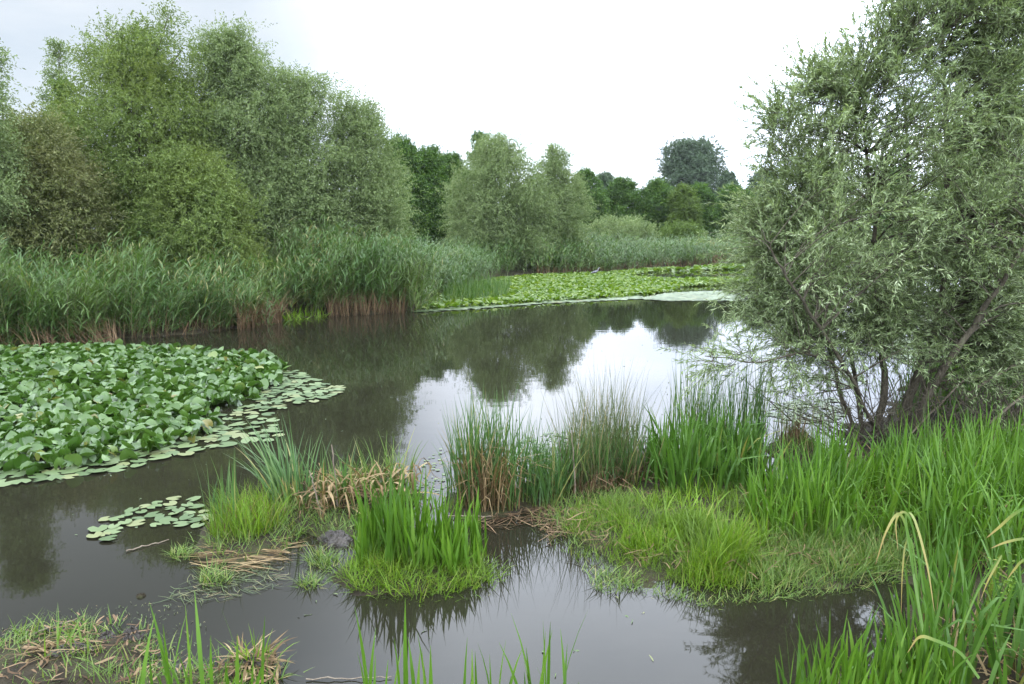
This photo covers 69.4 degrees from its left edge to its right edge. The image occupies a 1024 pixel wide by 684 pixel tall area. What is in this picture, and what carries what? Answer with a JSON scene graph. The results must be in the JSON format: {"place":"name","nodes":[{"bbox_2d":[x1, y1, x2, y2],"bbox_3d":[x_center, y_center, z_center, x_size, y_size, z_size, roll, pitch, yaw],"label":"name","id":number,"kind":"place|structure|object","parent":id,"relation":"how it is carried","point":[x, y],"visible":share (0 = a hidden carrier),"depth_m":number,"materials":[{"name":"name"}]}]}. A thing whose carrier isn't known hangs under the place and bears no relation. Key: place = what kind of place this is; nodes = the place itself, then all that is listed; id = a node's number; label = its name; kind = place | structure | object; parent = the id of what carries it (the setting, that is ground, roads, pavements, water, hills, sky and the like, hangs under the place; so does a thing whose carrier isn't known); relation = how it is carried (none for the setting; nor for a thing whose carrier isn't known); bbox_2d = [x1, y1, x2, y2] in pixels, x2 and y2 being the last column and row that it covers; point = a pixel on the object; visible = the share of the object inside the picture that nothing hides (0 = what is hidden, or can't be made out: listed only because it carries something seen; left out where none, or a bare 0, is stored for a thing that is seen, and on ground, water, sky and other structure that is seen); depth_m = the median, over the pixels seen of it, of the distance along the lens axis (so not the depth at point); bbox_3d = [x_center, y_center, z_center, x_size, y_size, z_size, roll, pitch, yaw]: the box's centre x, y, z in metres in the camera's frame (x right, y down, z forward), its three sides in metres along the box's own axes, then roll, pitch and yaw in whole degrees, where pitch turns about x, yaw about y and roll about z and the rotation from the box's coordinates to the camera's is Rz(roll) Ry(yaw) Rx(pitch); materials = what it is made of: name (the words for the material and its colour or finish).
{"place":"outdoors","nodes":[
{"label":"outdoors","id":0,"kind":"place"},
{"bbox_2d":[72,320,724,675],"bbox_3d":[0.538,0.444,12.432,5.697,0.029,16.732,3,9,18],"label":"floating weed","id":1,"kind":"object","parent":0,"point":[440,463],"visible":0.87,"depth_m":5.78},
{"bbox_2d":[0,262,1023,683],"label":"water","id":2,"kind":"structure","parent":0,"point":[396,376],"depth_m":5.47,"materials":[{"name":"liquid"}]},
{"bbox_2d":[61,465,87,473],"bbox_3d":[-4.243,1.236,7.150,0.202,0.007,0.235,5,12,29],"label":"lily pad","id":3,"kind":"object","parent":2,"relation":"on","point":[72,469],"visible":1,"depth_m":7.16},
{"bbox_2d":[88,525,107,531],"bbox_3d":[-3.213,1.448,5.743,0.148,0.007,0.154,-4,9,-34],"label":"lily pad","id":4,"kind":"object","parent":2,"relation":"on","point":[97,529],"visible":1,"depth_m":5.74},
{"bbox_2d":[2,601,207,664],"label":"floating weed","id":5,"kind":"object","parent":2,"relation":"on","point":[131,622],"visible":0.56,"depth_m":4.39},
{"bbox_2d":[105,465,127,471],"bbox_3d":[-3.852,1.232,7.180,0.207,0.006,0.187,-3,12,-15],"label":"lily pad","id":6,"kind":"object","parent":2,"relation":"on","point":[114,468],"visible":1,"depth_m":7.19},
{"bbox_2d":[108,453,127,460],"bbox_3d":[-4.020,1.174,7.541,0.259,0.007,0.225,2,14,1],"label":"lily pad","id":7,"kind":"object","parent":2,"relation":"on","point":[116,457],"visible":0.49,"depth_m":7.52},
{"bbox_2d":[126,519,144,525],"bbox_3d":[-2.975,1.432,5.845,0.144,0.006,0.124,-7,12,-23],"label":"lily pad","id":8,"kind":"object","parent":2,"relation":"on","point":[134,523],"visible":1,"depth_m":5.84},
{"bbox_2d":[0,338,290,474],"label":"lily bed","id":9,"kind":"object","parent":2,"relation":"on","point":[98,402],"visible":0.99,"depth_m":9.86,"materials":[{"name":"green plant"}]},
{"bbox_2d":[148,454,171,459],"bbox_3d":[-3.591,1.169,7.541,0.230,0.008,0.208,-4,9,-13],"label":"lily pad","id":10,"kind":"object","parent":2,"relation":"on","point":[160,456],"visible":1,"depth_m":7.55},
{"bbox_2d":[159,517,177,523],"bbox_3d":[-2.749,1.425,5.901,0.155,0.005,0.133,6,10,29],"label":"lily pad","id":11,"kind":"object","parent":2,"relation":"on","point":[165,520],"visible":1,"depth_m":5.90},
{"bbox_2d":[162,538,208,561],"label":"weed tuft","id":12,"kind":"object","parent":2,"relation":"on","point":[182,551],"visible":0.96,"depth_m":5.29,"materials":[{"name":"green plant"}]},
{"bbox_2d":[189,553,238,589],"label":"weed tuft","id":13,"kind":"object","parent":2,"relation":"on","point":[214,575],"visible":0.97,"depth_m":4.92,"materials":[{"name":"green plant"}]},
{"bbox_2d":[152,565,293,604],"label":"floating weed","id":14,"kind":"object","parent":2,"relation":"on","point":[236,582],"visible":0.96,"depth_m":4.83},
{"bbox_2d":[180,537,311,573],"bbox_3d":[-1.894,1.501,5.339,0.940,0.043,0.668,2,9,12],"label":"straw raft","id":15,"kind":"object","parent":2,"relation":"on","point":[253,561],"visible":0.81,"depth_m":5.21,"materials":[{"name":"brown plant"}]},
{"bbox_2d":[287,561,338,593],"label":"weed tuft","id":16,"kind":"object","parent":2,"relation":"on","point":[310,576],"visible":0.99,"depth_m":4.86,"materials":[{"name":"green plant"}]},
{"bbox_2d":[286,542,346,571],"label":"weed tuft","id":17,"kind":"object","parent":2,"relation":"on","point":[321,553],"visible":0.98,"depth_m":5.19,"materials":[{"name":"green plant"}]},
{"bbox_2d":[306,676,391,680],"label":"driftwood twig","id":18,"kind":"object","parent":2,"relation":"on","point":[342,678],"visible":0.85,"depth_m":3.82,"materials":[{"name":"brown wood"}]},
{"bbox_2d":[441,272,510,300],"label":"emergent sedge","id":19,"kind":"object","parent":2,"relation":"on","point":[482,285],"visible":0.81,"depth_m":24.95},
{"bbox_2d":[478,509,537,532],"bbox_3d":[-0.045,1.417,5.896,0.683,0.045,0.429,-5,10,-29],"label":"straw raft","id":20,"kind":"object","parent":2,"relation":"on","point":[513,514],"visible":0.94,"depth_m":5.91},
{"bbox_2d":[520,497,591,544],"bbox_3d":[0.461,1.391,6.073,1.240,0.045,0.739,-8,12,-44],"label":"straw raft","id":21,"kind":"object","parent":2,"relation":"on","point":[552,531],"visible":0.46,"depth_m":5.87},
{"bbox_2d":[414,266,785,309],"bbox_3d":[4.001,-2.625,32.282,25.046,0.303,11.494,-8,12,-42],"label":"lily bed","id":22,"kind":"object","parent":2,"relation":"on","point":[536,287],"visible":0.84,"depth_m":28.90,"materials":[{"name":"plant"}]},
{"bbox_2d":[414,290,802,311],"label":"floating lily pads","id":23,"kind":"object","parent":2,"relation":"on","point":[692,296],"visible":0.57,"depth_m":24.97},
{"bbox_2d":[585,564,645,597],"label":"weed tuft","id":24,"kind":"object","parent":2,"relation":"on","point":[599,585],"visible":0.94,"depth_m":4.86,"materials":[{"name":"green plant"}]},
{"bbox_2d":[416,338,918,498],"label":"floating leaves","id":25,"kind":"object","parent":2,"relation":"on","point":[816,415],"visible":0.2,"depth_m":9.42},
{"bbox_2d":[671,263,831,270],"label":"lily bed","id":26,"kind":"object","parent":2,"relation":"on","point":[698,267],"visible":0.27,"depth_m":43.24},
{"bbox_2d":[775,582,971,683],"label":"iris clump","id":27,"kind":"object","parent":2,"relation":"on","point":[887,664],"visible":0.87,"depth_m":3.58,"materials":[{"name":"green plant"}]},
{"bbox_2d":[0,247,1023,683],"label":"ground","id":28,"kind":"structure","parent":0,"point":[648,577],"depth_m":5.24,"materials":[{"name":"plant"}]},
{"bbox_2d":[0,37,39,274],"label":"willow tree","id":29,"kind":"object","parent":28,"relation":"on","point":[7,187],"visible":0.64,"depth_m":17.05,"materials":[{"name":"green plant"}]},
{"bbox_2d":[0,614,99,665],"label":"dead leaf mound","id":30,"kind":"object","parent":28,"relation":"on","point":[66,644],"visible":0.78,"depth_m":4.00,"materials":[{"name":"beige plant"}]},
{"bbox_2d":[30,35,78,111],"bbox_3d":[-18.585,-7.442,30.329,2.238,9.824,2.825,-8,12,-42],"label":"sapling","id":31,"kind":"object","parent":28,"relation":"on","point":[56,46],"visible":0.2,"depth_m":29.45,"materials":[{"name":"green plant"}]},
{"bbox_2d":[26,75,88,155],"bbox_3d":[-17.853,-6.426,29.372,3.204,8.116,3.211,0,9,0],"label":"sapling","id":32,"kind":"object","parent":28,"relation":"on","point":[61,86],"visible":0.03,"depth_m":28.69,"materials":[{"name":"green plant"}]},
{"bbox_2d":[3,309,120,346],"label":"dead reeds","id":33,"kind":"object","parent":28,"relation":"on","point":[108,334],"visible":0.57,"depth_m":15.15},
{"bbox_2d":[0,100,143,279],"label":"willow tree","id":34,"kind":"object","parent":28,"relation":"on","point":[54,190],"visible":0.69,"depth_m":18.27,"materials":[{"name":"green plant"}]},
{"bbox_2d":[99,629,115,639],"bbox_3d":[-2.281,1.687,4.174,0.137,0.139,0.100,0,9,0],"label":"mud lump","id":35,"kind":"object","parent":28,"relation":"on","point":[104,634],"visible":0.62,"depth_m":4.16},
{"bbox_2d":[122,625,145,641],"bbox_3d":[-2.152,1.679,4.198,0.166,0.160,0.110,0,9,0],"label":"mud lump","id":36,"kind":"object","parent":28,"relation":"on","point":[136,634],"visible":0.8,"depth_m":4.17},
{"bbox_2d":[19,0,250,277],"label":"willow tree","id":37,"kind":"object","parent":28,"relation":"on","point":[142,56],"visible":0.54,"depth_m":20.75,"materials":[{"name":"green plant"}]},
{"bbox_2d":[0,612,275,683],"bbox_3d":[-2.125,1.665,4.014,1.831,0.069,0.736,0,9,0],"label":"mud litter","id":38,"kind":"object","parent":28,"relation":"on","point":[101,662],"visible":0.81,"depth_m":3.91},
{"bbox_2d":[0,227,302,344],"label":"reed bed","id":39,"kind":"object","parent":28,"relation":"on","point":[119,287],"visible":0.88,"depth_m":16.56,"materials":[{"name":"green plant"}]},
{"bbox_2d":[0,607,310,683],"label":"marsh grass","id":40,"kind":"structure","parent":28,"relation":"on","point":[19,639],"depth_m":3.96,"materials":[{"name":"plant"}]},
{"bbox_2d":[116,305,239,338],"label":"dead reeds","id":41,"kind":"object","parent":28,"relation":"on","point":[179,323],"visible":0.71,"depth_m":16.53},
{"bbox_2d":[175,659,209,671],"bbox_3d":[-1.706,1.736,3.928,0.291,0.104,0.134,0,9,0],"label":"mud lump","id":42,"kind":"object","parent":28,"relation":"on","point":[184,665],"visible":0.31,"depth_m":3.90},
{"bbox_2d":[100,135,287,303],"bbox_3d":[-8.635,-2.889,20.231,5.249,5.411,4.539,4,9,23],"label":"willow bush","id":43,"kind":"object","parent":28,"relation":"on","point":[202,204],"visible":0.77,"depth_m":19.38,"materials":[{"name":"green plant"}]},
{"bbox_2d":[120,590,281,683],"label":"iris clump","id":44,"kind":"object","parent":28,"relation":"on","point":[167,675],"visible":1,"depth_m":3.44,"materials":[{"name":"green plant"}]},
{"bbox_2d":[133,10,327,288],"bbox_3d":[-8.570,-5.132,22.875,6.123,9.808,5.113,0,9,0],"label":"willow tree","id":45,"kind":"object","parent":28,"relation":"on","point":[233,57],"visible":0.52,"depth_m":22.00,"materials":[{"name":"green plant"}]},
{"bbox_2d":[185,460,298,541],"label":"grass tussock","id":46,"kind":"object","parent":28,"relation":"on","point":[228,510],"depth_m":5.63,"materials":[{"name":"green plant"}]},
{"bbox_2d":[209,624,296,683],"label":"dead leaf mound","id":47,"kind":"object","parent":28,"relation":"on","point":[247,660],"visible":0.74,"depth_m":3.87,"materials":[{"name":"beige plant"}]},
{"bbox_2d":[220,285,303,330],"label":"dead reeds","id":48,"kind":"object","parent":28,"relation":"on","point":[277,315],"visible":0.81,"depth_m":17.88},
{"bbox_2d":[229,59,366,296],"bbox_3d":[-7.256,-4.500,24.172,5.927,9.326,5.314,6,10,33],"label":"willow tree","id":49,"kind":"object","parent":28,"relation":"on","point":[305,133],"visible":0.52,"depth_m":23.04,"materials":[{"name":"green plant"}]},
{"bbox_2d":[227,411,370,509],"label":"cattail clump","id":50,"kind":"object","parent":28,"relation":"on","point":[275,479],"visible":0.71,"depth_m":6.16,"materials":[{"name":"green plant"}]},
{"bbox_2d":[281,304,330,320],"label":"bank grass","id":51,"kind":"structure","parent":28,"relation":"on","point":[289,317],"depth_m":19.55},
{"bbox_2d":[187,485,432,564],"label":"marsh grass","id":52,"kind":"structure","parent":28,"relation":"on","point":[218,550],"depth_m":5.68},
{"bbox_2d":[307,513,354,542],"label":"weed tuft","id":53,"kind":"object","parent":28,"relation":"on","point":[331,523],"visible":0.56,"depth_m":5.67,"materials":[{"name":"green plant"}]},
{"bbox_2d":[317,530,352,546],"bbox_3d":[-1.314,1.478,5.548,0.257,0.148,0.358,-8,12,-42],"label":"mud lump","id":54,"kind":"object","parent":28,"relation":"on","point":[335,538],"visible":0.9,"depth_m":5.50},
{"bbox_2d":[245,212,455,317],"bbox_3d":[-4.873,-2.502,22.762,6.382,2.947,7.982,0,9,0],"label":"reed bed","id":55,"kind":"object","parent":28,"relation":"on","point":[319,267],"visible":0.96,"depth_m":20.96,"materials":[{"name":"green plant"}]},
{"bbox_2d":[277,456,446,521],"bbox_3d":[-1.299,1.282,6.233,1.541,0.612,1.012,-3,9,-17],"label":"dead leaf mound","id":56,"kind":"object","parent":28,"relation":"on","point":[349,489],"visible":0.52,"depth_m":6.12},
{"bbox_2d":[295,429,433,501],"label":"grass tussock","id":57,"kind":"object","parent":28,"relation":"on","point":[387,460],"depth_m":6.47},
{"bbox_2d":[297,83,432,254],"bbox_3d":[-5.357,-4.900,25.177,4.670,7.566,5.198,-4,9,-22],"label":"willow tree","id":58,"kind":"object","parent":28,"relation":"on","point":[371,173],"visible":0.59,"depth_m":24.18,"materials":[{"name":"green plant"}]},
{"bbox_2d":[323,285,408,315],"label":"dead reeds","id":59,"kind":"object","parent":28,"relation":"on","point":[343,308],"visible":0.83,"depth_m":20.45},
{"bbox_2d":[371,131,438,245],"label":"broadleaf tree","id":60,"kind":"object","parent":28,"relation":"on","point":[409,152],"visible":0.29,"depth_m":45.42,"materials":[{"name":"green plant"}]},
{"bbox_2d":[319,464,515,605],"bbox_3d":[-0.652,1.232,4.988,1.419,0.816,1.085,0,9,0],"label":"iris clump","id":61,"kind":"object","parent":28,"relation":"on","point":[398,540],"visible":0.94,"depth_m":4.99,"materials":[{"name":"green plant"}]},
{"bbox_2d":[409,141,461,250],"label":"broadleaf tree","id":62,"kind":"object","parent":28,"relation":"on","point":[434,166],"visible":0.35,"depth_m":47.02,"materials":[{"name":"green plant"}]},
{"bbox_2d":[436,149,472,247],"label":"broadleaf tree","id":63,"kind":"object","parent":28,"relation":"on","point":[453,156],"visible":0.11,"depth_m":49.28,"materials":[{"name":"green plant"}]},
{"bbox_2d":[355,602,586,683],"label":"iris clump","id":64,"kind":"object","parent":28,"relation":"on","point":[405,670],"visible":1,"depth_m":3.40,"materials":[{"name":"green plant"}]},
{"bbox_2d":[421,235,529,294],"bbox_3d":[-2.117,-3.816,33.344,5.272,2.384,20.478,1,9,6],"label":"reed bed","id":65,"kind":"object","parent":28,"relation":"on","point":[462,263],"visible":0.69,"depth_m":31.98,"materials":[{"name":"plant"}]},
{"bbox_2d":[462,128,498,227],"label":"broadleaf tree","id":66,"kind":"object","parent":28,"relation":"on","point":[478,136],"visible":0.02,"depth_m":54.08,"materials":[{"name":"green plant"}]},
{"bbox_2d":[429,373,563,521],"bbox_3d":[-0.158,0.871,6.221,1.248,1.273,1.210,0,9,0],"label":"cattail clump","id":67,"kind":"object","parent":28,"relation":"on","point":[492,473],"visible":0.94,"depth_m":6.16,"materials":[{"name":"green plant"}]},
{"bbox_2d":[430,123,569,271],"bbox_3d":[-0.711,-7.100,40.280,7.655,9.347,7.009,0,9,0],"label":"willow tree","id":68,"kind":"object","parent":28,"relation":"on","point":[500,159],"visible":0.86,"depth_m":39.19,"materials":[{"name":"green plant"}]},
{"bbox_2d":[504,413,591,510],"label":"sedge clump","id":69,"kind":"object","parent":28,"relation":"on","point":[554,479],"visible":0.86,"depth_m":6.30,"materials":[{"name":"green plant"}]},
{"bbox_2d":[519,139,602,263],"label":"willow tree","id":70,"kind":"object","parent":28,"relation":"on","point":[557,165],"visible":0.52,"depth_m":41.51,"materials":[{"name":"green plant"}]},
{"bbox_2d":[562,166,616,244],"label":"broadleaf tree","id":71,"kind":"object","parent":28,"relation":"on","point":[596,187],"visible":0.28,"depth_m":63.91,"materials":[{"name":"green plant"}]},
{"bbox_2d":[532,354,676,496],"bbox_3d":[0.839,0.813,6.564,1.313,1.517,1.623,5,10,29],"label":"rush clump","id":72,"kind":"object","parent":28,"relation":"on","point":[613,457],"visible":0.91,"depth_m":6.51,"materials":[{"name":"green plant"}]},
{"bbox_2d":[597,170,615,193],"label":"broadleaf tree","id":73,"kind":"object","parent":28,"relation":"on","point":[605,177],"visible":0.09,"depth_m":73.93,"materials":[{"name":"green plant"}]},
{"bbox_2d":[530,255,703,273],"bbox_3d":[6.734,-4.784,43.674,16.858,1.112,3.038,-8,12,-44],"label":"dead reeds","id":74,"kind":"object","parent":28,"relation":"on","point":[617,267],"visible":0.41,"depth_m":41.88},
{"bbox_2d":[513,227,721,273],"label":"reed bed","id":75,"kind":"object","parent":28,"relation":"on","point":[620,250],"visible":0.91,"depth_m":42.77,"materials":[{"name":"plant"}]},
{"bbox_2d":[601,172,648,229],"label":"broadleaf tree","id":76,"kind":"object","parent":28,"relation":"on","point":[624,199],"visible":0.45,"depth_m":66.02,"materials":[{"name":"green plant"}]},
{"bbox_2d":[581,210,668,247],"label":"dome bush","id":77,"kind":"object","parent":28,"relation":"on","point":[633,227],"visible":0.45,"depth_m":55.48,"materials":[{"name":"green plant"}]},
{"bbox_2d":[636,175,674,238],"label":"broadleaf tree","id":78,"kind":"object","parent":28,"relation":"on","point":[655,190],"visible":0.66,"depth_m":66.59,"materials":[{"name":"green plant"}]},
{"bbox_2d":[545,467,799,596],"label":"marsh grass","id":79,"kind":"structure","parent":28,"relation":"on","point":[719,542],"depth_m":5.29,"materials":[{"name":"plant"}]},
{"bbox_2d":[656,217,707,256],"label":"shrub","id":80,"kind":"object","parent":28,"relation":"on","point":[678,227],"visible":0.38,"depth_m":57.45,"materials":[{"name":"green plant"}]},
{"bbox_2d":[662,181,704,229],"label":"broadleaf tree","id":81,"kind":"object","parent":28,"relation":"on","point":[684,200],"visible":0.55,"depth_m":64.24,"materials":[{"name":"green plant"}]},
{"bbox_2d":[650,131,731,207],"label":"poplar tree","id":82,"kind":"object","parent":28,"relation":"on","point":[689,161],"visible":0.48,"depth_m":112.94,"materials":[{"name":"green plant"}]},
{"bbox_2d":[691,181,723,243],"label":"broadleaf tree","id":83,"kind":"object","parent":28,"relation":"on","point":[710,214],"visible":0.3,"depth_m":67.18,"materials":[{"name":"green plant"}]},
{"bbox_2d":[634,383,792,494],"bbox_3d":[1.809,0.850,6.758,1.607,0.978,1.482,0,9,0],"label":"iris clump","id":84,"kind":"object","parent":28,"relation":"on","point":[711,450],"visible":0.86,"depth_m":6.49,"materials":[{"name":"green plant"}]},
{"bbox_2d":[712,170,741,207],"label":"broadleaf tree","id":85,"kind":"object","parent":28,"relation":"on","point":[725,178],"visible":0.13,"depth_m":108.93,"materials":[{"name":"green plant"}]},
{"bbox_2d":[660,337,796,455],"bbox_3d":[2.192,0.572,7.631,1.438,1.388,0.875,0,9,0],"label":"rush clump","id":86,"kind":"object","parent":28,"relation":"on","point":[746,400],"visible":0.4,"depth_m":7.55,"materials":[{"name":"green plant"}]},
{"bbox_2d":[528,478,934,609],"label":"marsh grass","id":87,"kind":"structure","parent":28,"relation":"on","point":[885,557],"depth_m":5.07,"materials":[{"name":"plant"}]},
{"bbox_2d":[714,181,754,247],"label":"broadleaf tree","id":88,"kind":"object","parent":28,"relation":"on","point":[720,209],"visible":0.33,"depth_m":68.03,"materials":[{"name":"green plant"}]},
{"bbox_2d":[694,247,830,264],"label":"dead reeds","id":89,"kind":"object","parent":28,"relation":"on","point":[714,260],"visible":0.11,"depth_m":49.25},
{"bbox_2d":[744,165,791,231],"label":"broadleaf tree","id":90,"kind":"object","parent":28,"relation":"on","point":[752,178],"visible":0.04,"depth_m":81.17,"materials":[{"name":"green plant"}]},
{"bbox_2d":[670,229,929,262],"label":"reed bed","id":91,"kind":"object","parent":28,"relation":"on","point":[718,246],"visible":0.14,"depth_m":51.45,"materials":[{"name":"green plant"}]},
{"bbox_2d":[762,381,840,462],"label":"rush clump","id":92,"kind":"object","parent":28,"relation":"on","point":[798,435],"visible":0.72,"depth_m":7.67,"materials":[{"name":"green plant"}]},
{"bbox_2d":[796,179,857,249],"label":"broadleaf tree","id":93,"kind":"object","parent":28,"relation":"on","point":[825,202],"visible":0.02,"depth_m":67.19,"materials":[{"name":"green plant"}]},
{"bbox_2d":[657,0,1023,454],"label":"willow tree","id":94,"kind":"object","parent":28,"relation":"on","point":[994,199],"visible":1,"depth_m":7.68,"materials":[{"name":"green plant"}]},
{"bbox_2d":[727,412,965,553],"bbox_3d":[2.791,1.018,5.942,2.663,0.999,1.564,-7,11,-38],"label":"iris clump","id":95,"kind":"object","parent":28,"relation":"on","point":[829,481],"visible":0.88,"depth_m":5.63,"materials":[{"name":"green plant"}]},
{"bbox_2d":[860,164,927,255],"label":"broadleaf tree","id":96,"kind":"object","parent":28,"relation":"on","point":[884,217],"visible":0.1,"depth_m":57.63,"materials":[{"name":"green plant"}]},
{"bbox_2d":[848,393,1023,497],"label":"iris clump","id":97,"kind":"object","parent":28,"relation":"on","point":[971,430],"visible":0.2,"depth_m":6.63,"materials":[{"name":"green plant"}]},
{"bbox_2d":[909,379,965,434],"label":"fallen branch","id":98,"kind":"object","parent":28,"relation":"on","point":[933,410],"visible":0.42,"depth_m":8.04,"materials":[{"name":"brown wood"}]},
{"bbox_2d":[852,499,1023,683],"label":"clump","id":99,"kind":"object","parent":28,"relation":"on","point":[938,591],"visible":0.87,"depth_m":3.80,"materials":[{"name":"green plant"}]},
{"bbox_2d":[872,54,1023,435],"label":"willow tree","id":100,"kind":"object","parent":28,"relation":"on","point":[1014,411],"visible":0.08,"depth_m":7.97,"materials":[{"name":"green plant"}]},
{"bbox_2d":[875,398,1023,576],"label":"iris clump","id":101,"kind":"object","parent":28,"relation":"on","point":[989,504],"visible":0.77,"depth_m":5.29,"materials":[{"name":"green plant"}]},
{"bbox_2d":[888,349,1023,421],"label":"bank grass","id":102,"kind":"structure","parent":28,"relation":"on","point":[952,388],"depth_m":8.64,"materials":[{"name":"green plant"}]},
{"bbox_2d":[917,136,1022,275],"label":"broadleaf tree","id":103,"kind":"object","parent":28,"relation":"on","point":[958,182],"visible":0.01,"depth_m":36.46,"materials":[{"name":"green plant"}]},
{"bbox_2d":[945,359,1023,416],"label":"fallen branch","id":104,"kind":"object","parent":28,"relation":"on","point":[987,380],"visible":0.37,"depth_m":8.19,"materials":[{"name":"brown wood"}]},
{"bbox_2d":[0,0,1023,229],"label":"sky","id":105,"kind":"structure","parent":0,"point":[608,80],"materials":[{"name":"white"}]},
{"bbox_2d":[983,552,1023,637],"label":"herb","id":106,"kind":"object","parent":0,"point":[1010,586],"visible":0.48,"depth_m":4.14,"materials":[{"name":"green plant"}]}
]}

